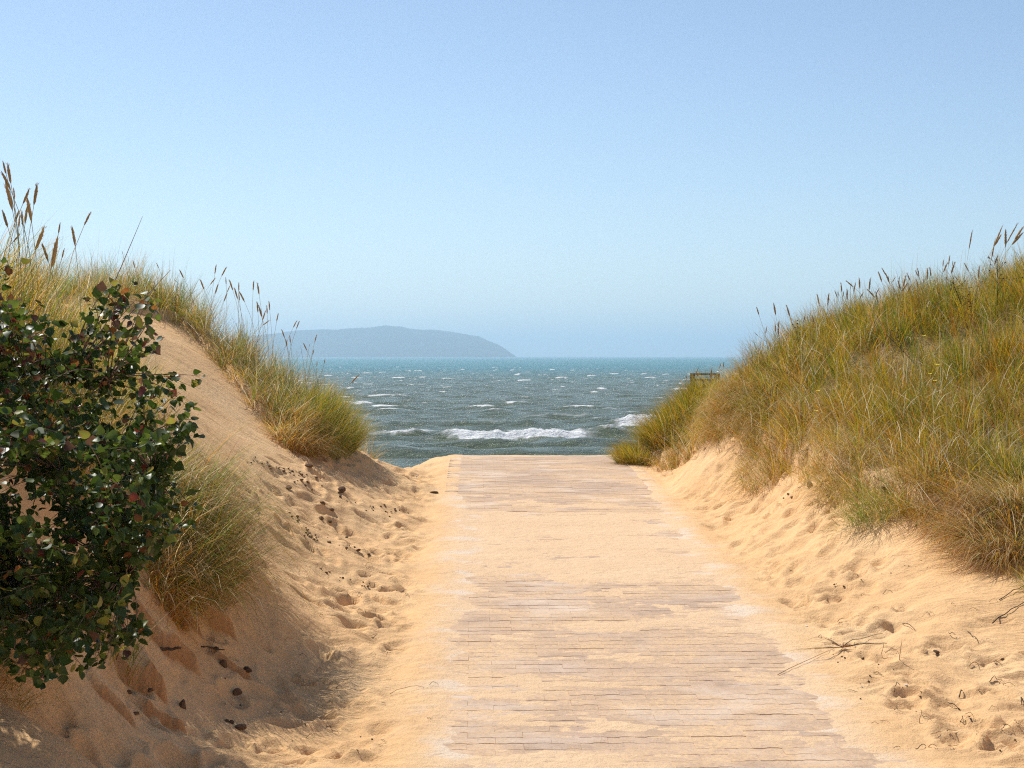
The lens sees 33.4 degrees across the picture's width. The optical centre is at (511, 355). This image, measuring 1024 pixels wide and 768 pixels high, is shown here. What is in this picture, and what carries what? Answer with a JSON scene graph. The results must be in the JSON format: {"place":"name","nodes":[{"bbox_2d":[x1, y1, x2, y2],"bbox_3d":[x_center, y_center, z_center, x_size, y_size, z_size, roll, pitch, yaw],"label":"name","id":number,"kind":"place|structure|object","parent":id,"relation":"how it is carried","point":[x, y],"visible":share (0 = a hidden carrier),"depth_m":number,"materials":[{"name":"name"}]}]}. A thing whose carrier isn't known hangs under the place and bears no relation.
{"place":"outdoors","nodes":[
{"label":"outdoors","id":0,"kind":"place"},
{"bbox_2d":[224,325,515,356],"bbox_3d":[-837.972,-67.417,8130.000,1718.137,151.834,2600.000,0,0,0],"label":"headland","id":1,"kind":"structure","parent":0,"point":[388,341],"depth_m":7105.96,"materials":[{"name":"blue"}]},
{"bbox_2d":[257,356,760,467],"bbox_3d":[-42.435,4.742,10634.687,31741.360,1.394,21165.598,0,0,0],"label":"sea water","id":2,"kind":"structure","parent":0,"point":[426,408],"depth_m":201.69,"materials":[{"name":"blue liquid"}]},
{"bbox_2d":[0,295,1023,767],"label":"sand ground","id":3,"kind":"structure","parent":0,"point":[772,559],"depth_m":11.72,"materials":[{"name":"beige sand"}]},
{"bbox_2d":[1,210,20,289],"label":"grass stalk","id":4,"kind":"object","parent":3,"relation":"on","point":[5,219],"depth_m":9.38,"materials":[{"name":"brown plant"}]},
{"bbox_2d":[3,210,18,297],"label":"grass stalk","id":5,"kind":"object","parent":3,"relation":"on","point":[11,240],"depth_m":8.90,"materials":[{"name":"brown plant"}]},
{"bbox_2d":[3,183,20,273],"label":"grass stalk","id":6,"kind":"object","parent":3,"relation":"on","point":[8,195],"depth_m":9.25,"materials":[{"name":"brown plant"}]},
{"bbox_2d":[3,162,22,347],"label":"grass stalk","id":7,"kind":"object","parent":3,"relation":"on","point":[16,226],"depth_m":8.89,"materials":[{"name":"brown plant"}]},
{"bbox_2d":[5,162,21,304],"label":"grass stalk","id":8,"kind":"object","parent":3,"relation":"on","point":[9,173],"depth_m":9.02,"materials":[{"name":"brown plant"}]},
{"bbox_2d":[12,187,14,327],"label":"grass stalk","id":9,"kind":"object","parent":3,"relation":"on","point":[14,208],"depth_m":9.38,"materials":[{"name":"brown plant"}]},
{"bbox_2d":[1,188,29,265],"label":"grass stalk","id":10,"kind":"object","parent":3,"relation":"on","point":[26,196],"depth_m":8.89,"materials":[{"name":"brown plant"}]},
{"bbox_2d":[0,171,33,314],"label":"grass stalk","id":11,"kind":"object","parent":3,"relation":"on","point":[5,179],"depth_m":9.13,"materials":[{"name":"brown plant"}]},
{"bbox_2d":[18,215,20,304],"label":"grass stalk","id":12,"kind":"object","parent":3,"relation":"on","point":[18,247],"depth_m":9.03,"materials":[{"name":"brown plant"}]},
{"bbox_2d":[19,207,27,292],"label":"grass stalk","id":13,"kind":"object","parent":3,"relation":"on","point":[25,217],"depth_m":9.26,"materials":[{"name":"brown plant"}]},
{"bbox_2d":[20,210,29,310],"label":"grass stalk","id":14,"kind":"object","parent":3,"relation":"on","point":[24,242],"depth_m":9.14,"materials":[{"name":"brown plant"}]},
{"bbox_2d":[23,183,38,296],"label":"grass stalk","id":15,"kind":"object","parent":3,"relation":"on","point":[35,193],"depth_m":9.01,"materials":[{"name":"brown plant"}]},
{"bbox_2d":[26,197,39,420],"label":"grass stalk","id":16,"kind":"object","parent":3,"relation":"on","point":[28,204],"depth_m":9.13,"materials":[{"name":"brown plant"}]},
{"bbox_2d":[20,225,46,302],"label":"grass stalk","id":17,"kind":"object","parent":3,"relation":"on","point":[41,235],"depth_m":9.25,"materials":[{"name":"brown plant"}]},
{"bbox_2d":[0,633,69,718],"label":"grass tussock","id":18,"kind":"object","parent":3,"relation":"on","point":[19,690],"depth_m":7.21,"materials":[{"name":"green plant"}]},
{"bbox_2d":[37,236,59,365],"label":"grass stalk","id":19,"kind":"object","parent":3,"relation":"on","point":[54,253],"depth_m":8.89,"materials":[{"name":"brown plant"}]},
{"bbox_2d":[49,224,59,314],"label":"grass stalk","id":20,"kind":"object","parent":3,"relation":"on","point":[53,265],"depth_m":9.38,"materials":[{"name":"brown plant"}]},
{"bbox_2d":[41,243,69,458],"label":"grass stalk","id":21,"kind":"object","parent":3,"relation":"on","point":[45,253],"depth_m":9.02,"materials":[{"name":"brown plant"}]},
{"bbox_2d":[59,212,90,337],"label":"grass stalk","id":22,"kind":"object","parent":3,"relation":"on","point":[88,215],"depth_m":9.38,"materials":[{"name":"brown plant"}]},
{"bbox_2d":[71,227,81,469],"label":"grass stalk","id":23,"kind":"object","parent":3,"relation":"on","point":[73,237],"depth_m":9.25,"materials":[{"name":"brown plant"}]},
{"bbox_2d":[0,198,176,506],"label":"grass tussock","id":24,"kind":"object","parent":3,"relation":"on","point":[31,308],"depth_m":9.10,"materials":[{"name":"green plant"}]},
{"bbox_2d":[0,216,205,689],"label":"leafy shrub","id":25,"kind":"object","parent":3,"relation":"on","point":[119,549],"visible":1,"depth_m":6.96,"materials":[{"name":"green plant"}]},
{"bbox_2d":[0,232,218,523],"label":"marram grass bank","id":26,"kind":"structure","parent":3,"relation":"on","point":[158,401],"depth_m":12.44,"materials":[{"name":"green plant"}]},
{"bbox_2d":[48,301,188,432],"bbox_3d":[-2.742,0.070,11.213,1.530,0.997,1.772,0,0,0],"label":"grass tussock","id":27,"kind":"object","parent":3,"relation":"on","point":[126,397],"depth_m":11.20,"materials":[{"name":"green plant"}]},
{"bbox_2d":[100,598,174,690],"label":"grass tussock","id":28,"kind":"object","parent":3,"relation":"on","point":[132,654],"depth_m":8.77,"materials":[{"name":"plant"}]},
{"bbox_2d":[160,646,181,650],"bbox_3d":[-1.872,1.591,9.277,0.150,0.027,0.024,0,0,0],"label":"stick","id":29,"kind":"object","parent":3,"relation":"on","point":[168,648],"visible":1,"depth_m":9.27,"materials":[{"name":"brown wood"}]},
{"bbox_2d":[179,699,185,708],"bbox_3d":[-1.750,1.848,9.042,0.046,0.064,0.035,0,0,40],"label":"stone","id":30,"kind":"object","parent":3,"relation":"on","point":[182,704],"visible":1,"depth_m":9.03,"materials":[{"name":"brown stone"}]},
{"bbox_2d":[139,518,256,649],"bbox_3d":[-1.973,1.260,9.848,1.086,0.842,1.315,0,0,0],"label":"grass tussock","id":31,"kind":"object","parent":3,"relation":"on","point":[184,597],"depth_m":9.74,"materials":[{"name":"green plant"}]},
{"bbox_2d":[0,226,401,464],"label":"marram grass ridge","id":32,"kind":"structure","parent":3,"relation":"on","point":[175,303],"depth_m":20.32,"materials":[{"name":"green plant"}]},
{"bbox_2d":[205,284,218,344],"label":"grass stalk","id":33,"kind":"object","parent":3,"relation":"on","point":[211,306],"depth_m":20.06,"materials":[{"name":"brown plant"}]},
{"bbox_2d":[208,265,216,353],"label":"grass stalk","id":34,"kind":"object","parent":3,"relation":"on","point":[211,299],"depth_m":20.08,"materials":[{"name":"brown plant"}]},
{"bbox_2d":[201,646,224,649],"bbox_3d":[-1.763,1.684,9.880,0.198,0.038,0.017,0,0,0],"label":"stick","id":35,"kind":"object","parent":3,"relation":"on","point":[211,647],"visible":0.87,"depth_m":9.88,"materials":[{"name":"brown wood"}]},
{"bbox_2d":[206,268,226,355],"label":"grass stalk","id":36,"kind":"object","parent":3,"relation":"on","point":[212,300],"depth_m":19.85,"materials":[{"name":"brown plant"}]},
{"bbox_2d":[219,659,226,667],"bbox_3d":[-1.675,1.782,9.880,0.050,0.053,0.057,0,0,-23],"label":"stone","id":37,"kind":"object","parent":3,"relation":"on","point":[223,662],"visible":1,"depth_m":9.86,"materials":[{"name":"brown stone"}]},
{"bbox_2d":[228,279,241,353],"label":"grass stalk","id":38,"kind":"object","parent":3,"relation":"on","point":[237,307],"depth_m":19.77,"materials":[{"name":"brown plant"}]},
{"bbox_2d":[233,688,241,695],"bbox_3d":[-1.559,1.907,9.682,0.055,0.050,0.047,0,0,-21],"label":"stone","id":39,"kind":"object","parent":3,"relation":"on","point":[237,691],"visible":1,"depth_m":9.66,"materials":[{"name":"brown stone"}]},
{"bbox_2d":[121,404,353,655],"bbox_3d":[-1.995,1.050,10.726,2.051,1.628,3.118,0,0,0],"label":"grass tussock","id":40,"kind":"object","parent":3,"relation":"on","point":[211,512],"depth_m":10.54,"materials":[{"name":"green plant"}]},
{"bbox_2d":[238,283,239,336],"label":"grass stalk","id":41,"kind":"object","parent":3,"relation":"on","point":[238,313],"depth_m":19.49,"materials":[{"name":"brown plant"}]},
{"bbox_2d":[233,287,247,375],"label":"grass stalk","id":42,"kind":"object","parent":3,"relation":"on","point":[241,314],"depth_m":19.64,"materials":[{"name":"brown plant"}]},
{"bbox_2d":[235,724,246,729],"bbox_3d":[-1.459,1.990,9.157,0.067,0.030,0.048,0,0,34],"label":"stone","id":43,"kind":"object","parent":3,"relation":"on","point":[241,726],"visible":1,"depth_m":9.14,"materials":[{"name":"brown stone"}]},
{"bbox_2d":[238,294,244,367],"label":"grass stalk","id":44,"kind":"object","parent":3,"relation":"on","point":[242,327],"depth_m":19.54,"materials":[{"name":"brown plant"}]},
{"bbox_2d":[244,666,251,672],"bbox_3d":[-1.549,1.836,9.995,0.056,0.035,0.043,14,-10,12],"label":"stone","id":45,"kind":"object","parent":3,"relation":"on","point":[247,669],"visible":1,"depth_m":9.98,"materials":[{"name":"brown stone"}]},
{"bbox_2d":[239,291,259,382],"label":"grass stalk","id":46,"kind":"object","parent":3,"relation":"on","point":[251,319],"depth_m":19.50,"materials":[{"name":"brown plant"}]},
{"bbox_2d":[233,320,268,387],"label":"grass stalk","id":47,"kind":"object","parent":3,"relation":"on","point":[244,347],"depth_m":18.93,"materials":[{"name":"brown plant"}]},
{"bbox_2d":[251,310,265,397],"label":"grass stalk","id":48,"kind":"object","parent":3,"relation":"on","point":[257,340],"depth_m":18.92,"materials":[{"name":"brown plant"}]},
{"bbox_2d":[257,283,264,389],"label":"grass stalk","id":49,"kind":"object","parent":3,"relation":"on","point":[263,334],"depth_m":18.98,"materials":[{"name":"brown plant"}]},
{"bbox_2d":[257,304,271,397],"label":"grass stalk","id":50,"kind":"object","parent":3,"relation":"on","point":[266,336],"depth_m":18.95,"materials":[{"name":"brown plant"}]},
{"bbox_2d":[269,302,273,386],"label":"grass stalk","id":51,"kind":"object","parent":3,"relation":"on","point":[272,346],"depth_m":19.01,"materials":[{"name":"brown plant"}]},
{"bbox_2d":[285,321,299,390],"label":"grass stalk","id":52,"kind":"object","parent":3,"relation":"on","point":[289,352],"depth_m":19.20,"materials":[{"name":"brown plant"}]},
{"bbox_2d":[245,394,360,465],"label":"grass tussock","id":53,"kind":"object","parent":3,"relation":"on","point":[290,434],"depth_m":17.94,"materials":[{"name":"plant"}]},
{"bbox_2d":[272,366,387,459],"bbox_3d":[-2.151,0.649,19.606,1.630,1.147,3.043,0,0,0],"label":"grass tussock","id":54,"kind":"object","parent":3,"relation":"on","point":[358,427],"depth_m":19.22,"materials":[{"name":"green plant"}]},
{"bbox_2d":[338,486,345,492],"bbox_3d":[-1.664,1.308,16.699,0.083,0.064,0.106,-8,7,4],"label":"stone","id":55,"kind":"object","parent":3,"relation":"on","point":[342,489],"visible":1,"depth_m":16.66,"materials":[{"name":"stone"}]},
{"bbox_2d":[597,432,666,465],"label":"grass tussock","id":56,"kind":"object","parent":3,"relation":"on","point":[617,452],"depth_m":22.65,"materials":[{"name":"green plant"}]},
{"bbox_2d":[616,364,736,453],"bbox_3d":[2.341,0.764,22.905,2.190,1.442,2.310,0,0,0],"label":"grass tussock","id":57,"kind":"object","parent":3,"relation":"on","point":[684,399],"depth_m":22.50,"materials":[{"name":"green plant"}]},
{"bbox_2d":[690,373,719,389],"bbox_3d":[2.846,1.266,25.200,0.402,2.023,0.376,0,0,0],"label":"wooden frame","id":58,"kind":"object","parent":3,"relation":"on","point":[705,374],"visible":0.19,"depth_m":25.02,"materials":[{"name":"brown wood"}]},
{"bbox_2d":[677,365,757,449],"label":"grass tussock","id":59,"kind":"object","parent":3,"relation":"on","point":[707,431],"depth_m":20.12,"materials":[{"name":"plant"}]},
{"bbox_2d":[710,368,785,453],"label":"grass tussock","id":60,"kind":"object","parent":3,"relation":"on","point":[742,417],"depth_m":19.17,"materials":[{"name":"plant"}]},
{"bbox_2d":[713,415,783,500],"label":"grass tussock","id":61,"kind":"object","parent":3,"relation":"on","point":[744,468],"depth_m":18.14,"materials":[{"name":"plant"}]},
{"bbox_2d":[784,360,808,390],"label":"dead weed","id":62,"kind":"object","parent":3,"relation":"on","point":[790,370],"visible":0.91,"depth_m":18.00,"materials":[{"name":"brown plant"}]},
{"bbox_2d":[777,648,833,674],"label":"twig","id":63,"kind":"object","parent":3,"relation":"on","point":[802,662],"visible":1,"depth_m":10.76,"materials":[{"name":"beige wood"}]},
{"bbox_2d":[779,425,892,516],"bbox_3d":[3.043,1.026,15.553,1.275,0.891,1.779,0,0,0],"label":"grass tussock","id":64,"kind":"object","parent":3,"relation":"on","point":[834,473],"depth_m":15.48,"materials":[{"name":"plant"}]},
{"bbox_2d":[803,456,925,540],"bbox_3d":[3.054,1.222,14.277,1.395,0.875,1.626,0,0,0],"label":"grass tussock","id":65,"kind":"object","parent":3,"relation":"on","point":[871,513],"depth_m":14.21,"materials":[{"name":"green plant"}]},
{"bbox_2d":[887,329,922,370],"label":"dead weed","id":66,"kind":"object","parent":3,"relation":"on","point":[900,345],"visible":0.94,"depth_m":16.80,"materials":[{"name":"brown plant"}]},
{"bbox_2d":[877,459,999,547],"bbox_3d":[3.482,1.205,13.577,1.195,0.860,1.608,0,0,0],"label":"grass tussock","id":67,"kind":"object","parent":3,"relation":"on","point":[945,498],"depth_m":13.50,"materials":[{"name":"green plant"}]},
{"bbox_2d":[946,277,971,313],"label":"dead weed","id":68,"kind":"object","parent":3,"relation":"on","point":[958,297],"visible":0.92,"depth_m":17.90,"materials":[{"name":"brown plant"}]},
{"bbox_2d":[908,444,1023,579],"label":"grass tussock","id":69,"kind":"object","parent":3,"relation":"on","point":[1011,550],"depth_m":12.80,"materials":[{"name":"plant"}]},
{"bbox_2d":[960,291,972,334],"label":"dead weed","id":70,"kind":"object","parent":3,"relation":"on","point":[966,303],"visible":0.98,"depth_m":17.40,"materials":[{"name":"brown plant"}]},
{"bbox_2d":[972,235,1000,315],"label":"grass stalk","id":71,"kind":"object","parent":3,"relation":"on","point":[985,262],"depth_m":17.64,"materials":[{"name":"brown plant"}]},
{"bbox_2d":[980,226,1002,313],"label":"grass stalk","id":72,"kind":"object","parent":3,"relation":"on","point":[990,254],"depth_m":17.62,"materials":[{"name":"brown plant"}]},
{"bbox_2d":[990,223,1017,318],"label":"grass stalk","id":73,"kind":"object","parent":3,"relation":"on","point":[1001,253],"depth_m":17.45,"materials":[{"name":"brown plant"}]},
{"bbox_2d":[1002,229,1006,295],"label":"grass stalk","id":74,"kind":"object","parent":3,"relation":"on","point":[1005,240],"depth_m":17.60,"materials":[{"name":"brown plant"}]},
{"bbox_2d":[987,233,1022,314],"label":"grass stalk","id":75,"kind":"object","parent":3,"relation":"on","point":[1017,238],"depth_m":17.40,"materials":[{"name":"brown plant"}]},
{"bbox_2d":[988,252,1022,304],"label":"dead weed","id":76,"kind":"object","parent":3,"relation":"on","point":[997,273],"visible":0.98,"depth_m":17.40,"materials":[{"name":"brown plant"}]},
{"bbox_2d":[992,226,1023,323],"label":"grass stalk","id":77,"kind":"object","parent":3,"relation":"on","point":[1020,230],"depth_m":17.40,"materials":[{"name":"brown plant"}]},
{"bbox_2d":[992,602,1023,623],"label":"twig","id":78,"kind":"object","parent":3,"relation":"on","point":[1005,613],"visible":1,"depth_m":11.55,"materials":[{"name":"brown wood"}]},
{"bbox_2d":[1001,557,1023,595],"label":"grass tussock","id":79,"kind":"object","parent":3,"relation":"on","point":[1022,578],"depth_m":11.91,"materials":[{"name":"beige plant"}]},
{"bbox_2d":[0,0,1023,355],"label":"sky","id":80,"kind":"structure","parent":0,"point":[523,177],"materials":[{"name":"blue"}]},
{"bbox_2d":[437,456,906,767],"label":"boardwalk","id":81,"kind":"structure","parent":0,"point":[737,718],"depth_m":10.79,"materials":[{"name":"wood"}]},
{"bbox_2d":[619,235,1023,545],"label":"marram grass hill","id":82,"kind":"structure","parent":0,"point":[888,399],"depth_m":16.90,"materials":[{"name":"green plant"}]},
{"bbox_2d":[792,637,886,650],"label":"twig","id":83,"kind":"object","parent":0,"point":[842,646],"depth_m":11.05,"materials":[{"name":"brown wood"}]}
]}

